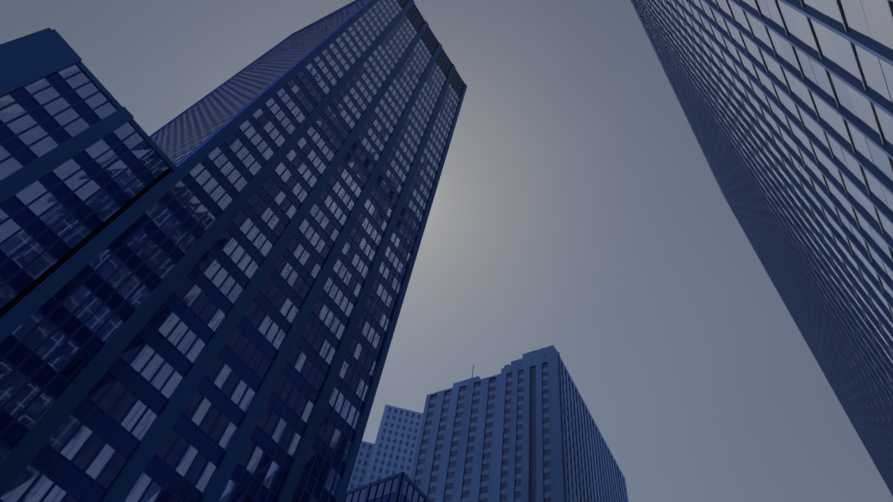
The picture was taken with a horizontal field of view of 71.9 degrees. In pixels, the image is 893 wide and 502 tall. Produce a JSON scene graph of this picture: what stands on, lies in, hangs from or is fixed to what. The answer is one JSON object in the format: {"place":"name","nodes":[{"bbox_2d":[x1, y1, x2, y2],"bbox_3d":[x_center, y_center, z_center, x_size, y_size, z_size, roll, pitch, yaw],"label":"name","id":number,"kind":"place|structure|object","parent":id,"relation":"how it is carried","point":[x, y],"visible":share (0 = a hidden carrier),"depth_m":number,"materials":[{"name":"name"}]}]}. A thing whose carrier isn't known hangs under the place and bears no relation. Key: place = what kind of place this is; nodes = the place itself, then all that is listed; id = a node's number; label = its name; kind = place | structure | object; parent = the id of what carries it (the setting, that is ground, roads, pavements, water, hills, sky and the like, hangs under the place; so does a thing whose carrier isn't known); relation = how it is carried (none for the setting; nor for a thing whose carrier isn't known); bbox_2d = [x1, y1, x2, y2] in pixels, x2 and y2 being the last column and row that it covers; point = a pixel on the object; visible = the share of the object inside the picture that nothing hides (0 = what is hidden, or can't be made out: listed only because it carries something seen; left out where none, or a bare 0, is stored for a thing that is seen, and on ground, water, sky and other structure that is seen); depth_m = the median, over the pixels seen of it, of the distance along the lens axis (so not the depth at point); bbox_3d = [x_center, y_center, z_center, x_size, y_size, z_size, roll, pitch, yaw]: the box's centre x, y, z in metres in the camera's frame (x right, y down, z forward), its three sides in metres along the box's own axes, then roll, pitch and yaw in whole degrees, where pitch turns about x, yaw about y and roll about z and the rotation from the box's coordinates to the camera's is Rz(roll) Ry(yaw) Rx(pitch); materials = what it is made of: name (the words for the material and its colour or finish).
{"place":"outdoors","nodes":[
{"label":"outdoors","id":0,"kind":"place"},
{"bbox_2d":[0,0,892,501],"label":"sky","id":1,"kind":"structure","parent":0,"point":[577,208],"materials":[{"name":"grey"}]},
{"label":"ground","id":2,"kind":"structure","parent":0,"visible":0},
{"bbox_2d":[0,28,177,317],"bbox_3d":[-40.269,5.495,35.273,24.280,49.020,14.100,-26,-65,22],"label":"building","id":3,"kind":"structure","parent":2,"relation":"on","point":[84,159],"depth_m":44.49,"materials":[{"name":"blue glass"}]},
{"bbox_2d":[0,0,466,501],"bbox_3d":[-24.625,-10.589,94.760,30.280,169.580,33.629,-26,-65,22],"label":"skyscraper","id":4,"kind":"structure","parent":2,"relation":"on","point":[214,317],"depth_m":55.23,"materials":[{"name":"blue glass"}]},
{"bbox_2d":[347,404,422,490],"bbox_3d":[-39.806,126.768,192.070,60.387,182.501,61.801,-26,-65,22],"label":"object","id":5,"kind":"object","parent":2,"relation":"on","point":[390,451],"visible":0.48,"depth_m":242.11,"materials":[{"name":"blue grey limestone"},{"name":"dark window glass"}]},
{"bbox_2d":[344,472,431,501],"bbox_3d":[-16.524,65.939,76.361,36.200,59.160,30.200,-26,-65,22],"label":"building","id":6,"kind":"structure","parent":2,"relation":"on","point":[401,487],"depth_m":88.40,"materials":[{"name":"blue glass"}]},
{"bbox_2d":[410,345,628,501],"bbox_3d":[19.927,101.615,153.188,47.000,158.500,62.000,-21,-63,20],"label":"skyscraper","id":7,"kind":"structure","parent":2,"relation":"on","point":[524,428],"depth_m":177.90,"materials":[{"name":"blue concrete"}]},
{"bbox_2d":[631,0,892,495],"bbox_3d":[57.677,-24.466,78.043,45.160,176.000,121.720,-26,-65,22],"label":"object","id":8,"kind":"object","parent":2,"relation":"on","point":[787,107],"visible":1,"depth_m":40.60,"materials":[{"name":"blue glass"}]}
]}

